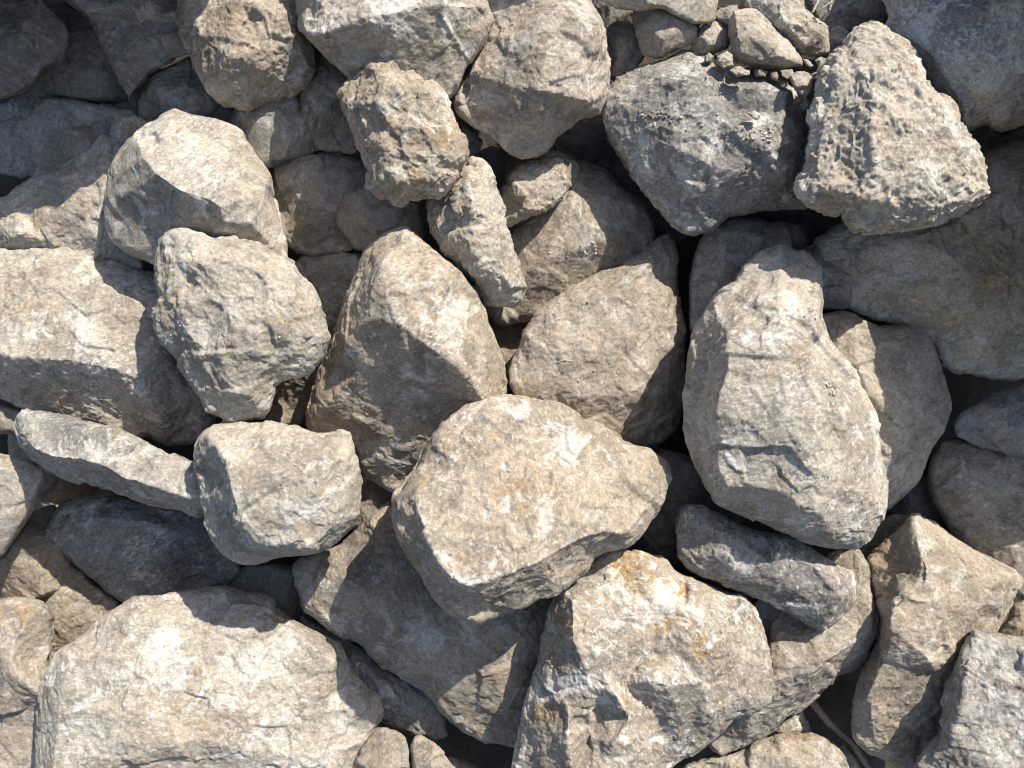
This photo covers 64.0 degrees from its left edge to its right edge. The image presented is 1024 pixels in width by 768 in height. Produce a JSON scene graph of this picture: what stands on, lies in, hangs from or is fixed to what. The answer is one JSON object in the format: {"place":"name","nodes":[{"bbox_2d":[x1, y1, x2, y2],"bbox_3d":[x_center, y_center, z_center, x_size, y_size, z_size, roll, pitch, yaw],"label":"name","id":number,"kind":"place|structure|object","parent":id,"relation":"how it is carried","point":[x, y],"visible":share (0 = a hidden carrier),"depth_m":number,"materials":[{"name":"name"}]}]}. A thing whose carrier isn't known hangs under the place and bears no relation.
{"place":"outdoors","nodes":[
{"label":"outdoors","id":0,"kind":"place"},
{"bbox_2d":[0,0,1023,767],"bbox_3d":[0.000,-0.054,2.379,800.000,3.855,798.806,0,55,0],"label":"ground","id":1,"kind":"structure","parent":0,"point":[836,698],"depth_m":2.55,"materials":[{"name":"grey stone"}]},
{"bbox_2d":[0,596,54,767],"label":"boulder","id":2,"kind":"object","parent":1,"relation":"on","point":[26,630],"visible":0.78,"depth_m":2.02,"materials":[{"name":"stone"}]},
{"bbox_2d":[0,505,73,599],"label":"rock","id":3,"kind":"object","parent":1,"relation":"on","point":[35,563],"visible":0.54,"depth_m":2.18,"materials":[{"name":"stone"}]},
{"bbox_2d":[0,453,44,556],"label":"boulder","id":4,"kind":"object","parent":3,"relation":"on","point":[22,478],"visible":1,"depth_m":2.03,"materials":[{"name":"stone"}]},
{"bbox_2d":[7,433,117,510],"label":"rock","id":5,"kind":"object","parent":1,"relation":"on","point":[55,490],"visible":0.16,"depth_m":2.36,"materials":[{"name":"stone"}]},
{"bbox_2d":[0,92,139,178],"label":"boulder","id":6,"kind":"object","parent":1,"relation":"on","point":[15,154],"visible":0.27,"depth_m":2.27,"materials":[{"name":"stone"}]},
{"bbox_2d":[0,0,68,98],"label":"boulder","id":7,"kind":"object","parent":6,"relation":"on","point":[34,36],"visible":1,"depth_m":2.03,"materials":[{"name":"stone"}]},
{"bbox_2d":[30,0,133,103],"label":"boulder","id":8,"kind":"object","parent":6,"relation":"on","point":[84,71],"visible":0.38,"depth_m":2.19,"materials":[{"name":"stone"}]},
{"bbox_2d":[64,0,176,99],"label":"rock","id":9,"kind":"object","parent":8,"relation":"on","point":[136,53],"visible":0.68,"depth_m":2.11,"materials":[{"name":"stone"}]},
{"bbox_2d":[142,20,187,57],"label":"rock","id":10,"kind":"object","parent":9,"relation":"on","point":[166,36],"visible":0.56,"depth_m":2.07,"materials":[{"name":"stone"}]},
{"bbox_2d":[26,97,137,177],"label":"rock","id":11,"kind":"object","parent":6,"relation":"on","point":[61,130],"visible":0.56,"depth_m":2.19,"materials":[{"name":"stone"}]},
{"bbox_2d":[0,133,144,269],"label":"boulder","id":12,"kind":"object","parent":1,"relation":"on","point":[62,205],"visible":0.56,"depth_m":2.10,"materials":[{"name":"stone"}]},
{"bbox_2d":[110,114,147,155],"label":"rock","id":13,"kind":"object","parent":12,"relation":"on","point":[124,128],"visible":0.56,"depth_m":2.10,"materials":[{"name":"stone"}]},
{"bbox_2d":[41,567,119,661],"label":"rock","id":14,"kind":"object","parent":1,"relation":"on","point":[79,602],"visible":0.28,"depth_m":2.23,"materials":[{"name":"stone"}]},
{"bbox_2d":[0,247,215,445],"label":"boulder","id":15,"kind":"object","parent":1,"relation":"on","point":[79,338],"visible":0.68,"depth_m":2.05,"materials":[{"name":"stone"}]},
{"bbox_2d":[0,403,19,434],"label":"rock","id":16,"kind":"object","parent":15,"relation":"on","point":[8,414],"visible":0.66,"depth_m":2.14,"materials":[{"name":"stone"}]},
{"bbox_2d":[43,495,240,601],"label":"boulder","id":17,"kind":"object","parent":1,"relation":"on","point":[121,549],"visible":0.8,"depth_m":2.17,"materials":[{"name":"stone"}]},
{"bbox_2d":[13,408,203,517],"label":"rock","id":18,"kind":"object","parent":17,"relation":"on","point":[108,456],"visible":0.92,"depth_m":1.91,"materials":[{"name":"stone"}]},
{"bbox_2d":[138,57,234,121],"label":"boulder","id":19,"kind":"object","parent":1,"relation":"on","point":[179,85],"visible":0.56,"depth_m":2.15,"materials":[{"name":"stone"}]},
{"bbox_2d":[152,105,233,121],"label":"rock","id":20,"kind":"object","parent":19,"relation":"on","point":[226,113],"visible":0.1,"depth_m":2.16,"materials":[{"name":"stone"}]},
{"bbox_2d":[104,108,287,264],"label":"boulder","id":21,"kind":"object","parent":1,"relation":"on","point":[167,170],"visible":0.78,"depth_m":1.90,"materials":[{"name":"stone"}]},
{"bbox_2d":[34,585,384,767],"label":"boulder","id":22,"kind":"object","parent":1,"relation":"on","point":[143,681],"visible":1,"depth_m":1.97,"materials":[{"name":"stone"}]},
{"bbox_2d":[352,727,409,767],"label":"rock","id":23,"kind":"object","parent":22,"relation":"on","point":[383,747],"visible":1,"depth_m":2.08,"materials":[{"name":"stone"}]},
{"bbox_2d":[174,0,316,111],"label":"boulder","id":24,"kind":"object","parent":1,"relation":"on","point":[248,55],"visible":0.89,"depth_m":1.95,"materials":[{"name":"stone"}]},
{"bbox_2d":[227,564,315,621],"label":"rock","id":25,"kind":"object","parent":1,"relation":"on","point":[276,581],"visible":0.36,"depth_m":2.19,"materials":[{"name":"stone"}]},
{"bbox_2d":[264,354,324,424],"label":"rock","id":26,"kind":"object","parent":1,"relation":"on","point":[290,401],"visible":0.18,"depth_m":2.23,"materials":[{"name":"stone"}]},
{"bbox_2d":[151,228,330,422],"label":"boulder","id":27,"kind":"object","parent":26,"relation":"on","point":[204,282],"visible":0.99,"depth_m":1.79,"materials":[{"name":"stone"}]},
{"bbox_2d":[295,251,361,336],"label":"rock","id":28,"kind":"object","parent":26,"relation":"on","point":[329,277],"visible":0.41,"depth_m":2.10,"materials":[{"name":"stone"}]},
{"bbox_2d":[267,151,367,255],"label":"boulder","id":29,"kind":"object","parent":1,"relation":"on","point":[311,190],"visible":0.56,"depth_m":2.10,"materials":[{"name":"stone"}]},
{"bbox_2d":[228,96,315,167],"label":"rock","id":30,"kind":"object","parent":29,"relation":"on","point":[276,133],"visible":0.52,"depth_m":2.05,"materials":[{"name":"stone"}]},
{"bbox_2d":[297,44,356,154],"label":"rock","id":31,"kind":"object","parent":29,"relation":"on","point":[324,117],"visible":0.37,"depth_m":2.06,"materials":[{"name":"stone"}]},
{"bbox_2d":[295,0,494,98],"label":"boulder","id":32,"kind":"object","parent":31,"relation":"on","point":[442,43],"visible":0.78,"depth_m":1.85,"materials":[{"name":"stone"}]},
{"bbox_2d":[336,185,424,251],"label":"rock","id":33,"kind":"object","parent":29,"relation":"on","point":[365,218],"visible":0.54,"depth_m":2.05,"materials":[{"name":"stone"}]},
{"bbox_2d":[336,59,469,207],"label":"rock","id":34,"kind":"object","parent":33,"relation":"on","point":[410,140],"visible":0.94,"depth_m":1.83,"materials":[{"name":"stone"}]},
{"bbox_2d":[299,614,447,742],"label":"rock","id":35,"kind":"object","parent":1,"relation":"on","point":[411,709],"visible":0.45,"depth_m":2.17,"materials":[{"name":"stone"}]},
{"bbox_2d":[305,226,507,492],"bbox_3d":[-0.243,-0.037,2.071,0.505,0.715,0.518,26,59,17],"label":"boulder","id":36,"kind":"object","parent":1,"relation":"on","point":[413,315],"visible":0.87,"depth_m":1.89,"materials":[{"name":"stone"}]},
{"bbox_2d":[292,500,554,747],"bbox_3d":[-0.217,0.663,2.272,0.798,0.693,0.457,18,57,12],"label":"boulder","id":37,"kind":"object","parent":1,"relation":"on","point":[363,586],"visible":0.64,"depth_m":2.05,"materials":[{"name":"stone"}]},
{"bbox_2d":[193,420,362,564],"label":"boulder","id":38,"kind":"object","parent":37,"relation":"on","point":[250,518],"visible":1,"depth_m":1.77,"materials":[{"name":"stone"}]},
{"bbox_2d":[350,474,391,530],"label":"rock","id":39,"kind":"object","parent":37,"relation":"on","point":[374,495],"visible":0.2,"depth_m":2.12,"materials":[{"name":"stone"}]},
{"bbox_2d":[391,394,671,624],"bbox_3d":[0.046,0.269,2.003,0.693,0.510,0.509,-27,59,-18],"label":"boulder","id":40,"kind":"object","parent":37,"relation":"on","point":[538,493],"visible":0.99,"depth_m":1.78,"materials":[{"name":"stone"}]},
{"bbox_2d":[447,755,484,767],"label":"rock","id":41,"kind":"object","parent":1,"relation":"on","point":[457,762],"visible":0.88,"depth_m":2.23,"materials":[{"name":"stone"}]},
{"bbox_2d":[410,735,455,767],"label":"rock","id":42,"kind":"object","parent":41,"relation":"on","point":[426,752],"visible":1,"depth_m":2.09,"materials":[{"name":"stone"}]},
{"bbox_2d":[488,316,528,393],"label":"rock","id":43,"kind":"object","parent":1,"relation":"on","point":[508,338],"visible":0.17,"depth_m":2.25,"materials":[{"name":"stone"}]},
{"bbox_2d":[453,0,610,159],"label":"boulder","id":44,"kind":"object","parent":1,"relation":"on","point":[539,70],"visible":0.95,"depth_m":1.90,"materials":[{"name":"stone"}]},
{"bbox_2d":[482,160,655,325],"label":"boulder","id":45,"kind":"object","parent":1,"relation":"on","point":[601,208],"visible":0.58,"depth_m":2.12,"materials":[{"name":"stone"}]},
{"bbox_2d":[426,156,526,307],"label":"rock","id":46,"kind":"object","parent":45,"relation":"on","point":[475,244],"visible":0.98,"depth_m":1.93,"materials":[{"name":"stone"}]},
{"bbox_2d":[451,201,462,219],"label":"pebble","id":47,"kind":"object","parent":46,"relation":"on","point":[456,208],"visible":1,"depth_m":1.89,"materials":[{"name":"stone"}]},
{"bbox_2d":[499,157,568,227],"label":"rock","id":48,"kind":"object","parent":45,"relation":"on","point":[529,189],"visible":0.88,"depth_m":2.03,"materials":[{"name":"stone"}]},
{"bbox_2d":[496,153,576,189],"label":"rock","id":49,"kind":"object","parent":45,"relation":"on","point":[512,163],"visible":0.15,"depth_m":2.20,"materials":[{"name":"stone"}]},
{"bbox_2d":[475,146,512,180],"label":"rock","id":50,"kind":"object","parent":49,"relation":"on","point":[496,158],"visible":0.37,"depth_m":2.20,"materials":[{"name":"stone"}]},
{"bbox_2d":[455,117,482,158],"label":"rock","id":51,"kind":"object","parent":50,"relation":"on","point":[475,141],"visible":0.46,"depth_m":2.12,"materials":[{"name":"stone"}]},
{"bbox_2d":[531,149,579,189],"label":"rock","id":52,"kind":"object","parent":45,"relation":"on","point":[573,167],"visible":0.4,"depth_m":2.11,"materials":[{"name":"stone"}]},
{"bbox_2d":[508,233,686,447],"bbox_3d":[0.235,-0.096,2.225,0.490,0.504,0.603,0,55,0],"label":"boulder","id":53,"kind":"object","parent":1,"relation":"on","point":[630,313],"visible":0.81,"depth_m":2.03,"materials":[{"name":"stone"}]},
{"bbox_2d":[549,112,688,243],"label":"boulder","id":54,"kind":"object","parent":1,"relation":"on","point":[585,139],"visible":0.16,"depth_m":2.31,"materials":[{"name":"stone"}]},
{"bbox_2d":[594,0,632,26],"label":"rock","id":55,"kind":"object","parent":54,"relation":"on","point":[610,14],"visible":0.06,"depth_m":2.18,"materials":[{"name":"stone"}]},
{"bbox_2d":[601,49,811,235],"bbox_3d":[0.552,-0.647,2.159,0.669,0.502,0.630,0,55,0],"label":"boulder","id":56,"kind":"object","parent":54,"relation":"on","point":[693,180],"visible":0.78,"depth_m":1.93,"materials":[{"name":"stone"}]},
{"bbox_2d":[607,21,644,80],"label":"rock","id":57,"kind":"object","parent":56,"relation":"on","point":[625,54],"visible":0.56,"depth_m":2.05,"materials":[{"name":"stone"}]},
{"bbox_2d":[632,9,699,58],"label":"rock","id":58,"kind":"object","parent":56,"relation":"on","point":[660,33],"visible":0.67,"depth_m":1.99,"materials":[{"name":"stone"}]},
{"bbox_2d":[600,0,717,24],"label":"rock","id":59,"kind":"object","parent":58,"relation":"on","point":[697,11],"visible":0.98,"depth_m":1.95,"materials":[{"name":"stone"}]},
{"bbox_2d":[704,53,713,62],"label":"pebble","id":60,"kind":"object","parent":56,"relation":"on","point":[709,57],"visible":1,"depth_m":1.93,"materials":[{"name":"stone"}]},
{"bbox_2d":[690,19,729,54],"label":"rock","id":61,"kind":"object","parent":56,"relation":"on","point":[713,38],"visible":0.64,"depth_m":1.99,"materials":[{"name":"stone"}]},
{"bbox_2d":[716,0,743,25],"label":"rock","id":62,"kind":"object","parent":61,"relation":"on","point":[723,15],"visible":0.63,"depth_m":1.98,"materials":[{"name":"stone"}]},
{"bbox_2d":[716,51,733,68],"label":"pebble","id":63,"kind":"object","parent":56,"relation":"on","point":[724,60],"visible":1,"depth_m":1.89,"materials":[{"name":"stone"}]},
{"bbox_2d":[730,66,749,76],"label":"pebble","id":64,"kind":"object","parent":56,"relation":"on","point":[737,71],"visible":1,"depth_m":1.87,"materials":[{"name":"stone"}]},
{"bbox_2d":[747,111,759,120],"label":"pebble","id":65,"kind":"object","parent":56,"relation":"on","point":[755,115],"visible":1,"depth_m":1.86,"materials":[{"name":"stone"}]},
{"bbox_2d":[754,69,766,76],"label":"pebble","id":66,"kind":"object","parent":56,"relation":"on","point":[760,73],"visible":1,"depth_m":1.92,"materials":[{"name":"stone"}]},
{"bbox_2d":[728,8,802,69],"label":"rock","id":67,"kind":"object","parent":56,"relation":"on","point":[757,39],"visible":1,"depth_m":1.90,"materials":[{"name":"stone"}]},
{"bbox_2d":[770,71,779,81],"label":"pebble","id":68,"kind":"object","parent":56,"relation":"on","point":[775,75],"visible":1,"depth_m":1.92,"materials":[{"name":"stone"}]},
{"bbox_2d":[742,0,829,56],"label":"rock","id":69,"kind":"object","parent":56,"relation":"on","point":[800,27],"visible":0.77,"depth_m":1.95,"materials":[{"name":"stone"}]},
{"bbox_2d":[811,0,818,12],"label":"dry stalk","id":70,"kind":"object","parent":69,"relation":"on","point":[815,6],"visible":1,"depth_m":1.92,"materials":[{"name":"beige plant"}]},
{"bbox_2d":[816,0,831,14],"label":"dry stalk","id":71,"kind":"object","parent":69,"relation":"on","point":[830,2],"visible":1,"depth_m":1.94,"materials":[{"name":"beige plant"}]},
{"bbox_2d":[822,0,832,20],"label":"dry stalk","id":72,"kind":"object","parent":69,"relation":"on","point":[827,13],"visible":1,"depth_m":1.95,"materials":[{"name":"beige plant"}]},
{"bbox_2d":[780,69,793,79],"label":"pebble","id":73,"kind":"object","parent":56,"relation":"on","point":[785,74],"visible":0.85,"depth_m":1.91,"materials":[{"name":"stone"}]},
{"bbox_2d":[790,71,812,96],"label":"pebble","id":74,"kind":"object","parent":56,"relation":"on","point":[801,81],"visible":1,"depth_m":1.88,"materials":[{"name":"stone"}]},
{"bbox_2d":[800,99,809,109],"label":"pebble","id":75,"kind":"object","parent":56,"relation":"on","point":[804,105],"visible":1,"depth_m":1.90,"materials":[{"name":"stone"}]},
{"bbox_2d":[829,25,848,52],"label":"rock","id":76,"kind":"object","parent":56,"relation":"on","point":[838,35],"visible":0.51,"depth_m":2.06,"materials":[{"name":"stone"}]},
{"bbox_2d":[511,549,772,767],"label":"boulder","id":77,"kind":"object","parent":1,"relation":"on","point":[618,682],"visible":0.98,"depth_m":1.87,"materials":[{"name":"stone"}]},
{"bbox_2d":[622,446,744,574],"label":"boulder","id":78,"kind":"object","parent":1,"relation":"on","point":[685,487],"visible":0.21,"depth_m":2.12,"materials":[{"name":"stone"}]},
{"bbox_2d":[675,504,858,630],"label":"rock","id":79,"kind":"object","parent":78,"relation":"on","point":[794,577],"visible":1,"depth_m":1.91,"materials":[{"name":"stone"}]},
{"bbox_2d":[689,217,792,332],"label":"boulder","id":80,"kind":"object","parent":1,"relation":"on","point":[727,250],"visible":0.54,"depth_m":2.09,"materials":[{"name":"stone"}]},
{"bbox_2d":[769,220,808,248],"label":"rock","id":81,"kind":"object","parent":80,"relation":"on","point":[798,235],"visible":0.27,"depth_m":2.18,"materials":[{"name":"stone"}]},
{"bbox_2d":[683,731,848,767],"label":"rock","id":82,"kind":"object","parent":1,"relation":"on","point":[783,749],"visible":0.97,"depth_m":2.06,"materials":[{"name":"stone"}]},
{"bbox_2d":[682,243,888,549],"bbox_3d":[0.659,0.036,2.024,0.527,0.622,0.736,0,55,0],"label":"boulder","id":83,"kind":"object","parent":1,"relation":"on","point":[758,340],"visible":1,"depth_m":1.79,"materials":[{"name":"stone"}]},
{"bbox_2d":[708,549,879,755],"bbox_3d":[0.727,0.705,2.172,0.620,0.528,0.273,-26,59,-17],"label":"boulder","id":84,"kind":"object","parent":1,"relation":"on","point":[810,664],"visible":0.62,"depth_m":2.02,"materials":[{"name":"stone"}]},
{"bbox_2d":[767,710,810,737],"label":"rock","id":85,"kind":"object","parent":84,"relation":"on","point":[798,723],"visible":0.46,"depth_m":2.17,"materials":[{"name":"stone"}]},
{"bbox_2d":[809,700,871,767],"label":"stick","id":86,"kind":"object","parent":84,"relation":"on","point":[824,717],"visible":0.94,"depth_m":2.13,"materials":[{"name":"brown wood"}]},
{"bbox_2d":[804,0,887,32],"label":"boulder","id":87,"kind":"object","parent":1,"relation":"on","point":[848,15],"visible":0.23,"depth_m":2.22,"materials":[{"name":"stone"}]},
{"bbox_2d":[837,743,860,767],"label":"rock","id":88,"kind":"object","parent":1,"relation":"on","point":[853,762],"visible":0.6,"depth_m":2.13,"materials":[{"name":"stone"}]},
{"bbox_2d":[823,310,951,509],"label":"boulder","id":89,"kind":"object","parent":1,"relation":"on","point":[898,369],"visible":0.52,"depth_m":2.04,"materials":[{"name":"stone"}]},
{"bbox_2d":[885,455,946,528],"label":"rock","id":90,"kind":"object","parent":1,"relation":"on","point":[916,498],"visible":0.11,"depth_m":2.22,"materials":[{"name":"stone"}]},
{"bbox_2d":[813,136,1023,381],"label":"boulder","id":91,"kind":"object","parent":1,"relation":"on","point":[954,288],"visible":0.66,"depth_m":2.06,"materials":[{"name":"stone"}]},
{"bbox_2d":[797,244,852,310],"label":"rock","id":92,"kind":"object","parent":91,"relation":"on","point":[837,288],"visible":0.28,"depth_m":2.10,"materials":[{"name":"stone"}]},
{"bbox_2d":[793,20,990,235],"bbox_3d":[0.899,-0.567,1.913,0.462,0.416,0.621,27,59,18],"label":"boulder","id":93,"kind":"object","parent":91,"relation":"on","point":[893,146],"visible":1,"depth_m":1.77,"materials":[{"name":"stone"}]},
{"bbox_2d":[803,59,813,67],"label":"pebble","id":94,"kind":"object","parent":93,"relation":"on","point":[807,62],"visible":1,"depth_m":1.90,"materials":[{"name":"stone"}]},
{"bbox_2d":[815,57,824,66],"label":"pebble","id":95,"kind":"object","parent":93,"relation":"on","point":[818,60],"visible":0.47,"depth_m":1.94,"materials":[{"name":"stone"}]},
{"bbox_2d":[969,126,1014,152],"bbox_3d":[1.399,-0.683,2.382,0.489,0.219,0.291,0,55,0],"label":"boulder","id":96,"kind":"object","parent":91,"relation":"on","point":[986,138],"visible":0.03,"depth_m":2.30,"materials":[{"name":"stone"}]},
{"bbox_2d":[882,0,1023,131],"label":"boulder","id":97,"kind":"object","parent":96,"relation":"on","point":[970,53],"visible":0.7,"depth_m":1.92,"materials":[{"name":"stone"}]},
{"bbox_2d":[990,126,1023,149],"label":"rock","id":98,"kind":"object","parent":91,"relation":"on","point":[1017,132],"visible":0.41,"depth_m":2.18,"materials":[{"name":"stone"}]},
{"bbox_2d":[850,513,1023,767],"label":"boulder","id":99,"kind":"object","parent":1,"relation":"on","point":[940,594],"visible":0.81,"depth_m":2.00,"materials":[{"name":"stone"}]},
{"bbox_2d":[859,514,909,558],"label":"rock","id":100,"kind":"object","parent":99,"relation":"on","point":[889,525],"visible":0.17,"depth_m":2.19,"materials":[{"name":"stone"}]},
{"bbox_2d":[998,600,1023,636],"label":"rock","id":101,"kind":"object","parent":99,"relation":"on","point":[1013,625],"visible":0.66,"depth_m":2.11,"materials":[{"name":"stone"}]},
{"bbox_2d":[913,630,1023,767],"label":"boulder","id":102,"kind":"object","parent":1,"relation":"on","point":[981,721],"visible":1,"depth_m":1.90,"materials":[{"name":"stone"}]},
{"bbox_2d":[926,437,1023,599],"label":"boulder","id":103,"kind":"object","parent":1,"relation":"on","point":[976,493],"visible":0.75,"depth_m":2.11,"materials":[{"name":"stone"}]},
{"bbox_2d":[954,383,1023,456],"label":"rock","id":104,"kind":"object","parent":103,"relation":"on","point":[994,422],"visible":1,"depth_m":2.08,"materials":[{"name":"stone"}]},
{"bbox_2d":[148,76,876,678],"bbox_3d":[-0.033,0.029,1.981,1.747,0.991,1.150,0,55,0],"label":"grit","id":105,"kind":"object","parent":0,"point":[768,140],"visible":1,"depth_m":1.88,"materials":[{"name":"stone"}]}
]}

